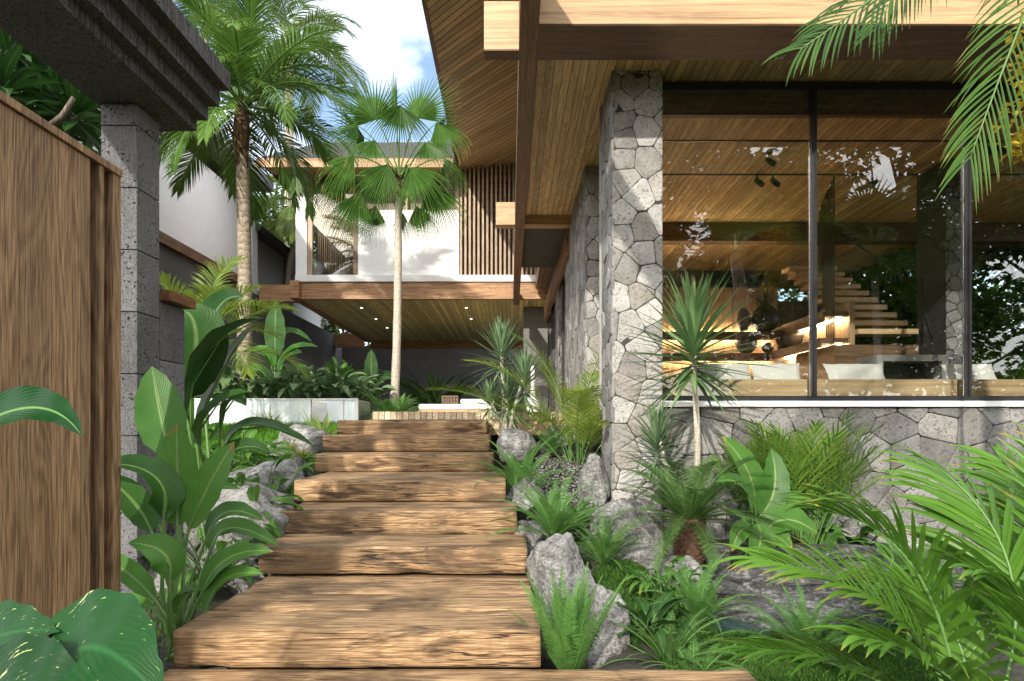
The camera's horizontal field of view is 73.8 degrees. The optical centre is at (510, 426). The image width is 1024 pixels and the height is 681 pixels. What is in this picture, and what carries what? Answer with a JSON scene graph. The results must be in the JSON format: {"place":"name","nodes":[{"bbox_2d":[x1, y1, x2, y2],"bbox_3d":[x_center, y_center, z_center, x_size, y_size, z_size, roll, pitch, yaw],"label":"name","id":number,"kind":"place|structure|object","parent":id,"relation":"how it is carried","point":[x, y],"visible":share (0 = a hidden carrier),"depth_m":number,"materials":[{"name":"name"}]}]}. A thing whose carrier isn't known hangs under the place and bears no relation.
{"place":"outdoors","nodes":[
{"label":"outdoors","id":0,"kind":"place"},
{"bbox_2d":[186,420,336,473],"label":"lawn grass","id":1,"kind":"structure","parent":0,"point":[265,433],"depth_m":9.54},
{"bbox_2d":[300,408,346,434],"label":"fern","id":2,"kind":"object","parent":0,"point":[318,426],"visible":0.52,"depth_m":9.00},
{"bbox_2d":[143,431,1023,680],"bbox_3d":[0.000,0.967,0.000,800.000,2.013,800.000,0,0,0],"label":"ground","id":3,"kind":"structure","parent":0,"point":[222,595],"depth_m":4.46,"materials":[{"name":"soil"}]},
{"bbox_2d":[0,386,82,437],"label":"banana plant","id":4,"kind":"object","parent":3,"relation":"on","point":[32,403],"visible":1,"depth_m":1.95,"materials":[{"name":"green plant"}]},
{"bbox_2d":[0,29,101,155],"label":"plumeria tree","id":5,"kind":"object","parent":3,"relation":"on","point":[52,96],"visible":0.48,"depth_m":5.86,"materials":[{"name":"green plant"}]},
{"bbox_2d":[0,90,122,637],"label":"timber gate","id":6,"kind":"structure","parent":3,"relation":"on","point":[60,334],"depth_m":3.50,"materials":[{"name":"wood"}]},
{"bbox_2d":[0,588,163,680],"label":"variegated aroid","id":7,"kind":"object","parent":3,"relation":"on","point":[98,634],"visible":1,"depth_m":1.71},
{"bbox_2d":[0,0,229,592],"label":"stone gateway","id":8,"kind":"object","parent":3,"relation":"on","point":[141,73],"visible":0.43,"depth_m":5.00,"materials":[{"name":"grey stone"}]},
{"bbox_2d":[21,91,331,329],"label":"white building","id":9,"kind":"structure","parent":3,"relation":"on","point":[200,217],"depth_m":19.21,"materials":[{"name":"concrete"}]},
{"bbox_2d":[120,366,279,662],"bbox_3d":[-1.999,0.544,4.287,1.102,1.888,0.727,0,0,17],"label":"bird of paradise","id":10,"kind":"object","parent":3,"relation":"on","point":[184,488],"visible":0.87,"depth_m":4.24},
{"bbox_2d":[138,522,269,601],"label":"lily shrub","id":11,"kind":"object","parent":3,"relation":"on","point":[221,544],"visible":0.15,"depth_m":5.20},
{"bbox_2d":[194,422,268,472],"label":"lily shrub","id":12,"kind":"object","parent":3,"relation":"on","point":[212,428],"visible":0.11,"depth_m":7.45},
{"bbox_2d":[167,482,296,593],"bbox_3d":[-2.481,1.108,6.260,1.344,1.262,1.789,0,0,-11],"label":"boulder","id":13,"kind":"object","parent":3,"relation":"on","point":[262,504],"visible":0.16,"depth_m":5.54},
{"bbox_2d":[159,254,310,434],"bbox_3d":[-4.382,-1.181,9.683,2.836,2.863,2.764,0,0,-35],"label":"areca palm","id":14,"kind":"object","parent":3,"relation":"on","point":[204,292],"visible":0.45,"depth_m":9.54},
{"bbox_2d":[172,0,310,53],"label":"feather palm","id":15,"kind":"object","parent":3,"relation":"on","point":[212,2],"visible":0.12,"depth_m":37.89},
{"bbox_2d":[193,426,298,469],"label":"lily shrub","id":16,"kind":"object","parent":3,"relation":"on","point":[246,452],"visible":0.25,"depth_m":7.99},
{"bbox_2d":[182,288,314,468],"bbox_3d":[-2.666,-0.142,6.318,1.273,2.517,1.121,0,0,15],"label":"banana plant","id":17,"kind":"object","parent":3,"relation":"on","point":[209,351],"visible":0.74,"depth_m":6.31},
{"bbox_2d":[192,472,304,552],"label":"lily shrub","id":18,"kind":"object","parent":3,"relation":"on","point":[273,528],"visible":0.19,"depth_m":5.62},
{"bbox_2d":[159,244,341,397],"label":"boundary wall","id":19,"kind":"structure","parent":3,"relation":"on","point":[172,264],"depth_m":21.84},
{"bbox_2d":[159,230,237,283],"bbox_3d":[-7.990,-4.220,15.800,0.420,0.240,8.800,0,0,0],"label":"wall cap","id":20,"kind":"object","parent":19,"relation":"on","point":[177,247],"visible":0.21,"depth_m":16.60,"materials":[{"name":"brown wood"}]},
{"bbox_2d":[226,454,316,502],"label":"lily shrub","id":21,"kind":"object","parent":3,"relation":"on","point":[281,480],"visible":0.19,"depth_m":6.84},
{"bbox_2d":[228,457,321,503],"bbox_3d":[-2.615,0.765,7.683,0.917,0.831,1.783,0,0,11],"label":"boulder","id":22,"kind":"object","parent":3,"relation":"on","point":[287,468],"visible":0.22,"depth_m":7.23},
{"bbox_2d":[236,439,318,476],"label":"lily shrub","id":23,"kind":"object","parent":3,"relation":"on","point":[309,468],"visible":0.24,"depth_m":7.91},
{"bbox_2d":[187,0,369,312],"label":"feather palm","id":24,"kind":"object","parent":3,"relation":"on","point":[316,16],"visible":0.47,"depth_m":26.89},
{"bbox_2d":[194,398,369,423],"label":"raised pool","id":25,"kind":"structure","parent":3,"relation":"on","point":[289,408],"depth_m":11.00,"materials":[{"name":"tile"}]},
{"bbox_2d":[257,174,316,310],"bbox_3d":[-7.849,-4.553,24.813,3.791,9.450,4.024,0,0,0],"label":"feather palm","id":26,"kind":"object","parent":3,"relation":"on","point":[285,220],"visible":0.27,"depth_m":24.80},
{"bbox_2d":[267,424,328,459],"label":"boulder","id":27,"kind":"object","parent":3,"relation":"on","point":[313,435],"visible":0.4,"depth_m":8.68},
{"bbox_2d":[257,184,341,333],"bbox_3d":[-10.989,-5.871,33.231,7.518,12.161,7.681,0,0,0],"label":"broadleaf tree","id":28,"kind":"object","parent":3,"relation":"on","point":[326,327],"visible":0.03,"depth_m":32.47,"materials":[{"name":"green plant"}]},
{"bbox_2d":[173,574,540,668],"bbox_3d":[-0.837,1.418,4.465,2.018,0.604,1.477,0,0,0],"label":"timber step","id":29,"kind":"object","parent":3,"relation":"on","point":[354,620],"visible":1,"depth_m":3.83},
{"bbox_2d":[305,62,471,407],"bbox_3d":[-2.317,-3.485,13.108,3.237,6.877,2.092,0,0,0],"label":"fan palm","id":30,"kind":"object","parent":3,"relation":"on","point":[379,181],"visible":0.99,"depth_m":12.73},
{"bbox_2d":[347,391,431,419],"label":"fern","id":31,"kind":"object","parent":3,"relation":"on","point":[385,405],"visible":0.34,"depth_m":11.12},
{"bbox_2d":[258,534,526,574],"bbox_3d":[-0.879,1.277,5.412,2.014,0.757,0.632,0,0,0],"label":"timber step","id":32,"kind":"object","parent":3,"relation":"on","point":[389,553],"visible":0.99,"depth_m":5.10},
{"bbox_2d":[280,502,516,573],"bbox_3d":[-0.948,1.092,6.137,2.017,0.756,0.740,0,0,0],"label":"timber step","id":33,"kind":"object","parent":3,"relation":"on","point":[388,517],"visible":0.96,"depth_m":5.77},
{"bbox_2d":[294,472,506,501],"bbox_3d":[-1.046,0.888,7.085,2.013,0.754,1.282,0,0,0],"label":"timber step","id":34,"kind":"object","parent":3,"relation":"on","point":[387,486],"visible":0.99,"depth_m":6.45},
{"bbox_2d":[256,142,548,411],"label":"pavilion","id":35,"kind":"structure","parent":3,"relation":"on","point":[457,292],"depth_m":20.78,"materials":[{"name":"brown wood"}]},
{"bbox_2d":[313,174,358,274],"bbox_3d":[-5.285,-6.116,20.838,1.370,3.168,0.476,0,0,0],"label":"window","id":36,"kind":"structure","parent":35,"relation":"in","point":[331,260],"depth_m":20.95,"materials":[{"name":"clear glass"}]},
{"bbox_2d":[315,452,493,473],"bbox_3d":[-1.200,0.688,8.031,2.010,0.756,0.712,0,0,0],"label":"timber step","id":37,"kind":"object","parent":3,"relation":"on","point":[385,462],"visible":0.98,"depth_m":7.68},
{"bbox_2d":[323,434,490,451],"bbox_3d":[-1.275,0.483,8.770,2.042,0.755,0.869,0,0,0],"label":"timber step","id":38,"kind":"object","parent":3,"relation":"on","point":[401,442],"visible":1,"depth_m":8.34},
{"bbox_2d":[337,420,488,451],"bbox_3d":[-1.319,0.293,9.529,2.022,0.754,0.754,0,0,0],"label":"timber step","id":39,"kind":"object","parent":3,"relation":"on","point":[405,427],"visible":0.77,"depth_m":9.16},
{"bbox_2d":[342,346,522,418],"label":"boundary wall","id":40,"kind":"structure","parent":3,"relation":"on","point":[441,364],"depth_m":32.10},
{"bbox_2d":[379,355,495,405],"bbox_3d":[-3.019,-1.452,26.910,4.930,2.575,4.738,0,0,14],"label":"travellers palm","id":41,"kind":"object","parent":3,"relation":"on","point":[434,397],"visible":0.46,"depth_m":26.41,"materials":[{"name":"green plant"}]},
{"bbox_2d":[163,669,756,680],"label":"timber landing","id":42,"kind":"object","parent":3,"relation":"on","point":[424,675],"visible":1,"depth_m":3.62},
{"bbox_2d":[372,412,580,434],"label":"plank deck","id":43,"kind":"structure","parent":3,"relation":"on","point":[494,430],"depth_m":9.92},
{"bbox_2d":[418,399,493,411],"bbox_3d":[-1.040,-0.367,13.550,1.460,0.315,0.900,0,0,0],"label":"sunbed","id":44,"kind":"object","parent":43,"relation":"on","point":[465,405],"visible":0.49,"depth_m":13.10,"materials":[{"name":"white fabric"}]},
{"bbox_2d":[461,312,559,433],"bbox_3d":[0.019,-0.616,9.183,1.364,1.844,1.236,0,0,25],"label":"yucca","id":45,"kind":"object","parent":3,"relation":"on","point":[501,335],"visible":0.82,"depth_m":9.09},
{"bbox_2d":[515,520,547,555],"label":"boulder","id":46,"kind":"object","parent":3,"relation":"on","point":[533,538],"visible":0.37,"depth_m":5.72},
{"bbox_2d":[144,446,950,680],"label":"moss cover","id":47,"kind":"object","parent":3,"relation":"on","point":[894,665],"visible":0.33,"depth_m":4.20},
{"bbox_2d":[526,532,594,607],"bbox_3d":[0.362,1.141,5.073,0.463,0.722,0.648,0,0,-29],"label":"boulder","id":48,"kind":"object","parent":3,"relation":"on","point":[557,550],"visible":0.53,"depth_m":4.91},
{"bbox_2d":[423,329,699,464],"bbox_3d":[0.679,-0.341,8.250,3.010,1.882,2.649,0,0,-42],"label":"areca palm","id":49,"kind":"object","parent":3,"relation":"on","point":[582,396],"visible":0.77,"depth_m":8.18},
{"bbox_2d":[520,441,607,538],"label":"gravel","id":50,"kind":"structure","parent":3,"relation":"on","point":[572,488],"depth_m":7.95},
{"bbox_2d":[497,428,536,465],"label":"boulder","id":51,"kind":"object","parent":50,"relation":"on","point":[513,441],"visible":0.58,"depth_m":8.36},
{"bbox_2d":[506,475,543,516],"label":"boulder","id":52,"kind":"object","parent":50,"relation":"on","point":[512,494],"visible":0.48,"depth_m":6.70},
{"bbox_2d":[451,433,597,492],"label":"fern","id":53,"kind":"object","parent":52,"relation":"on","point":[517,473],"visible":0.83,"depth_m":6.86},
{"bbox_2d":[519,424,585,454],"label":"fern","id":54,"kind":"object","parent":50,"relation":"on","point":[551,442],"visible":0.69,"depth_m":8.33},
{"bbox_2d":[480,470,632,538],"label":"fern","id":55,"kind":"object","parent":50,"relation":"on","point":[550,521],"visible":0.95,"depth_m":5.53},
{"bbox_2d":[555,491,606,528],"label":"fern","id":56,"kind":"object","parent":50,"relation":"on","point":[585,504],"visible":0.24,"depth_m":6.32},
{"bbox_2d":[507,561,627,669],"bbox_3d":[0.321,1.109,3.890,0.694,0.708,0.807,0,0,10],"label":"fern","id":57,"kind":"object","parent":3,"relation":"on","point":[568,635],"visible":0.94,"depth_m":3.83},
{"bbox_2d":[539,576,629,669],"bbox_3d":[0.445,1.334,4.428,0.610,0.730,0.626,0,0,-6],"label":"boulder","id":58,"kind":"object","parent":3,"relation":"on","point":[608,643],"visible":0.41,"depth_m":4.21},
{"bbox_2d":[578,453,609,504],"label":"boulder","id":59,"kind":"object","parent":3,"relation":"on","point":[593,467],"visible":0.79,"depth_m":7.19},
{"bbox_2d":[562,507,663,569],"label":"fern","id":60,"kind":"object","parent":3,"relation":"on","point":[603,547],"visible":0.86,"depth_m":5.51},
{"bbox_2d":[586,497,664,568],"bbox_3d":[1.012,1.085,5.992,0.732,0.921,0.658,0,0,38],"label":"boulder","id":61,"kind":"object","parent":3,"relation":"on","point":[650,529],"visible":0.45,"depth_m":5.76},
{"bbox_2d":[616,591,702,662],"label":"lily clump","id":62,"kind":"object","parent":3,"relation":"on","point":[664,606],"visible":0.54,"depth_m":4.38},
{"bbox_2d":[613,399,711,540],"bbox_3d":[1.464,0.443,6.775,0.958,1.519,0.948,0,0,-25],"label":"yucca","id":63,"kind":"object","parent":3,"relation":"on","point":[656,435],"visible":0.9,"depth_m":6.70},
{"bbox_2d":[616,556,716,614],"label":"lily shrub","id":64,"kind":"object","parent":3,"relation":"on","point":[647,584],"visible":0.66,"depth_m":4.99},
{"bbox_2d":[596,607,755,675],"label":"fern","id":65,"kind":"object","parent":3,"relation":"on","point":[650,642],"visible":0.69,"depth_m":4.12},
{"bbox_2d":[648,555,704,586],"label":"boulder","id":66,"kind":"object","parent":3,"relation":"on","point":[692,563],"visible":0.34,"depth_m":5.39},
{"bbox_2d":[640,629,740,671],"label":"fern","id":67,"kind":"object","parent":3,"relation":"on","point":[683,664],"visible":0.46,"depth_m":4.02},
{"bbox_2d":[629,550,763,630],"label":"fern","id":68,"kind":"object","parent":3,"relation":"on","point":[696,604],"visible":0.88,"depth_m":4.73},
{"bbox_2d":[612,270,782,494],"bbox_3d":[1.786,-0.114,6.560,1.487,2.828,1.617,0,0,-36],"label":"yucca","id":69,"kind":"object","parent":3,"relation":"on","point":[692,316],"visible":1,"depth_m":6.51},
{"bbox_2d":[421,0,1023,554],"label":"timber house","id":70,"kind":"structure","parent":3,"relation":"on","point":[577,112],"depth_m":7.50,"materials":[{"name":"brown wood"}]},
{"bbox_2d":[548,299,555,411],"bbox_3d":[1.127,-1.675,18.265,0.015,2.950,3.670,0,0,0],"label":"sliding door","id":71,"kind":"structure","parent":70,"relation":"in","point":[553,309],"depth_m":18.15,"materials":[{"name":"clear glass"}]},
{"bbox_2d":[662,300,854,391],"bbox_3d":[3.450,-1.050,11.600,3.500,1.700,2.600,0,0,0],"label":"lit shelf","id":72,"kind":"object","parent":70,"relation":"on","point":[844,323],"visible":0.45,"depth_m":11.50,"materials":[{"name":"brown wood"}]},
{"bbox_2d":[751,304,779,331],"bbox_3d":[4.720,-1.982,12.630,0.520,0.500,0.520,0,0,0],"label":"vase","id":73,"kind":"object","parent":72,"relation":"on","point":[767,315],"visible":0.91,"depth_m":12.46,"materials":[{"name":"ceramic"}]},
{"bbox_2d":[599,83,1023,408],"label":"window","id":74,"kind":"structure","parent":70,"relation":"in","point":[812,88],"depth_m":7.42,"materials":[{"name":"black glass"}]},
{"bbox_2d":[662,379,1023,395],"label":"window bench","id":75,"kind":"object","parent":70,"relation":"on","point":[885,387],"depth_m":7.66,"materials":[{"name":"brown wood"}]},
{"bbox_2d":[697,363,750,378],"bbox_3d":[2.516,-0.585,7.980,0.660,0.360,0.176,0,-25,-8],"label":"cushion","id":76,"kind":"object","parent":75,"relation":"on","point":[737,367],"visible":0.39,"depth_m":7.93,"materials":[{"name":"fabric"}]},
{"bbox_2d":[750,363,799,378],"bbox_3d":[3.113,-0.585,7.980,0.560,0.362,0.176,0,-28,6],"label":"cushion","id":77,"kind":"object","parent":75,"relation":"on","point":[789,371],"visible":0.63,"depth_m":7.93,"materials":[{"name":"fabric"}]},
{"bbox_2d":[823,364,884,378],"bbox_3d":[4.045,-0.584,7.979,0.720,0.363,0.178,0,-31,-3],"label":"cushion","id":78,"kind":"object","parent":75,"relation":"on","point":[854,371],"visible":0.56,"depth_m":7.93,"materials":[{"name":"fabric"}]},
{"bbox_2d":[941,364,996,378],"bbox_3d":[5.387,-0.585,7.980,0.580,0.366,0.180,0,-34,4],"label":"cushion","id":79,"kind":"object","parent":75,"relation":"on","point":[979,371],"visible":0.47,"depth_m":7.94,"materials":[{"name":"fabric"}]},
{"bbox_2d":[662,140,1023,175],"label":"lighting track","id":80,"kind":"structure","parent":70,"relation":"attached to","point":[817,141],"depth_m":9.00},
{"bbox_2d":[782,176,932,378],"bbox_3d":[5.507,-1.975,11.390,1.315,3.550,3.380,0,0,0],"label":"floating stair","id":81,"kind":"object","parent":70,"relation":"on","point":[834,288],"visible":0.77,"depth_m":10.73,"materials":[{"name":"brown wood"}]},
{"bbox_2d":[857,355,947,378],"bbox_3d":[5.070,-0.550,8.850,0.900,0.700,0.500,0,0,0],"label":"console table","id":82,"kind":"object","parent":70,"relation":"on","point":[911,366],"visible":0.43,"depth_m":8.80,"materials":[{"name":"concrete"}]},
{"bbox_2d":[690,275,808,300],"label":"broadleaf tree","id":83,"kind":"object","parent":3,"relation":"on","point":[793,293],"visible":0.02,"depth_m":19.16,"materials":[{"name":"green plant"}]},
{"bbox_2d":[716,437,817,565],"bbox_3d":[2.193,0.660,5.846,1.115,1.141,0.538,0,0,-18],"label":"calathea","id":84,"kind":"object","parent":3,"relation":"on","point":[775,469],"visible":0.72,"depth_m":5.83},
{"bbox_2d":[663,539,886,575],"bbox_3d":[2.382,1.371,6.348,2.687,0.619,0.939,0,0,0],"label":"ledge rock","id":85,"kind":"object","parent":3,"relation":"on","point":[722,549],"visible":0.12,"depth_m":6.14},
{"bbox_2d":[586,454,798,570],"bbox_3d":[1.536,0.713,5.917,1.856,0.974,1.794,0,0,0],"label":"cycad","id":86,"kind":"object","parent":85,"relation":"on","point":[688,530],"visible":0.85,"depth_m":5.75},
{"bbox_2d":[710,436,814,540],"bbox_3d":[2.494,0.617,6.747,0.949,1.068,1.178,0,0,0],"label":"reed palm","id":87,"kind":"object","parent":85,"relation":"on","point":[740,491],"visible":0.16,"depth_m":6.74,"materials":[{"name":"green plant"}]},
{"bbox_2d":[712,410,911,543],"bbox_3d":[2.758,0.538,6.557,1.639,1.386,1.776,0,0,-39],"label":"reed palm","id":88,"kind":"object","parent":85,"relation":"on","point":[800,455],"visible":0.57,"depth_m":6.22,"materials":[{"name":"green plant"}]},
{"bbox_2d":[793,528,871,566],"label":"fern","id":89,"kind":"object","parent":85,"relation":"on","point":[834,535],"visible":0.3,"depth_m":6.08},
{"bbox_2d":[818,518,890,547],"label":"lily clump","id":90,"kind":"object","parent":85,"relation":"on","point":[865,529],"visible":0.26,"depth_m":6.48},
{"bbox_2d":[704,562,884,604],"bbox_3d":[2.392,1.466,5.627,2.222,0.649,0.843,0,0,-6],"label":"ledge rock","id":91,"kind":"object","parent":3,"relation":"on","point":[749,581],"visible":0.12,"depth_m":5.39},
{"bbox_2d":[709,593,885,629],"bbox_3d":[2.157,1.598,5.007,1.935,0.710,0.767,0,0,6],"label":"ledge rock","id":92,"kind":"object","parent":3,"relation":"on","point":[830,604],"visible":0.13,"depth_m":4.94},
{"bbox_2d":[716,579,895,676],"bbox_3d":[1.753,1.173,4.058,0.972,0.460,0.879,0,0,36],"label":"fern","id":93,"kind":"object","parent":3,"relation":"on","point":[801,620],"visible":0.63,"depth_m":4.09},
{"bbox_2d":[787,503,881,545],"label":"lily shrub","id":94,"kind":"object","parent":3,"relation":"on","point":[835,527],"visible":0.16,"depth_m":6.49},
{"bbox_2d":[706,422,1023,680],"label":"areca palm","id":95,"kind":"object","parent":3,"relation":"on","point":[993,572],"visible":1,"depth_m":2.63,"materials":[{"name":"plant"}]},
{"bbox_2d":[837,509,929,553],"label":"boulder","id":96,"kind":"object","parent":3,"relation":"on","point":[852,528],"visible":0.17,"depth_m":6.67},
{"bbox_2d":[778,301,994,362],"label":"garden wall","id":97,"kind":"structure","parent":3,"relation":"on","point":[789,311],"depth_m":16.90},
{"bbox_2d":[763,0,1023,212],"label":"overhanging palm","id":98,"kind":"object","parent":3,"relation":"on","point":[960,109],"visible":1,"depth_m":3.19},
{"bbox_2d":[827,542,965,626],"bbox_3d":[2.895,1.188,5.076,0.994,0.572,0.970,0,0,8],"label":"lily shrub","id":99,"kind":"object","parent":3,"relation":"on","point":[884,549],"visible":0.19,"depth_m":5.18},
{"bbox_2d":[824,560,978,641],"bbox_3d":[2.743,1.140,4.544,1.005,0.526,1.110,0,0,-27],"label":"fern","id":100,"kind":"object","parent":3,"relation":"on","point":[891,607],"visible":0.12,"depth_m":4.55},
{"bbox_2d":[843,533,967,593],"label":"fern","id":101,"kind":"object","parent":3,"relation":"on","point":[899,556],"visible":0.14,"depth_m":5.61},
{"bbox_2d":[796,263,1023,360],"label":"broadleaf tree","id":102,"kind":"object","parent":3,"relation":"on","point":[995,287],"visible":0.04,"depth_m":16.35,"materials":[{"name":"green plant"}]},
{"bbox_2d":[850,245,1023,377],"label":"broadleaf tree","id":103,"kind":"object","parent":3,"relation":"on","point":[903,291],"visible":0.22,"depth_m":14.05,"materials":[{"name":"green plant"}]},
{"bbox_2d":[895,328,1023,378],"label":"areca palm","id":104,"kind":"object","parent":3,"relation":"on","point":[977,356],"visible":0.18,"depth_m":12.84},
{"bbox_2d":[972,245,1023,377],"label":"broadleaf tree","id":105,"kind":"object","parent":3,"relation":"on","point":[1014,276],"visible":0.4,"depth_m":14.01,"materials":[{"name":"green plant"}]},
{"bbox_2d":[992,11,1023,164],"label":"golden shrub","id":106,"kind":"object","parent":3,"relation":"on","point":[1016,137],"visible":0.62,"depth_m":5.11,"materials":[{"name":"green plant"}]},
{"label":"planting bed","id":107,"kind":"structure","parent":3,"relation":"on","visible":0},
{"bbox_2d":[194,365,266,397],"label":"philodendron","id":108,"kind":"object","parent":107,"relation":"on","point":[228,375],"visible":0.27,"depth_m":11.95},
{"bbox_2d":[159,0,363,397],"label":"feather palm","id":109,"kind":"object","parent":107,"relation":"on","point":[242,67],"visible":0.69,"depth_m":14.08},
{"bbox_2d":[220,366,302,397],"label":"philodendron","id":110,"kind":"object","parent":107,"relation":"on","point":[270,381],"visible":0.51,"depth_m":11.95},
{"bbox_2d":[249,301,317,397],"bbox_3d":[-4.143,-1.325,12.539,1.308,1.989,0.950,0,0,0],"label":"bird of paradise","id":111,"kind":"object","parent":107,"relation":"on","point":[275,318],"visible":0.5,"depth_m":12.59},
{"bbox_2d":[250,363,338,400],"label":"philodendron","id":112,"kind":"object","parent":107,"relation":"on","point":[291,370],"visible":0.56,"depth_m":11.91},
{"bbox_2d":[284,369,367,400],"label":"philodendron","id":113,"kind":"object","parent":107,"relation":"on","point":[329,376],"visible":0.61,"depth_m":11.99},
{"bbox_2d":[311,356,366,400],"bbox_3d":[-3.449,-0.884,13.844,1.314,1.119,1.346,0,0,0],"label":"croton","id":114,"kind":"object","parent":107,"relation":"on","point":[342,369],"visible":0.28,"depth_m":13.54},
{"bbox_2d":[321,374,396,401],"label":"philodendron","id":115,"kind":"object","parent":107,"relation":"on","point":[366,380],"visible":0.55,"depth_m":12.30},
{"bbox_2d":[351,350,390,408],"bbox_3d":[-2.648,-0.875,13.385,0.895,1.266,0.565,0,0,0],"label":"bird of paradise","id":116,"kind":"object","parent":107,"relation":"on","point":[371,367],"visible":0.53,"depth_m":13.40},
{"bbox_2d":[174,0,1023,410],"label":"sky","id":117,"kind":"structure","parent":0,"point":[396,31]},
{"bbox_2d":[774,331,803,348],"bbox_3d":[4.860,-1.483,11.900,0.480,0.300,0.480,0,0,0],"label":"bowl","id":118,"kind":"object","parent":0,"point":[782,339],"visible":0.78,"depth_m":11.73,"materials":[{"name":"ceramic"}]},
{"bbox_2d":[705,602,1023,647],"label":"pond water","id":119,"kind":"structure","parent":0,"point":[726,624],"depth_m":4.79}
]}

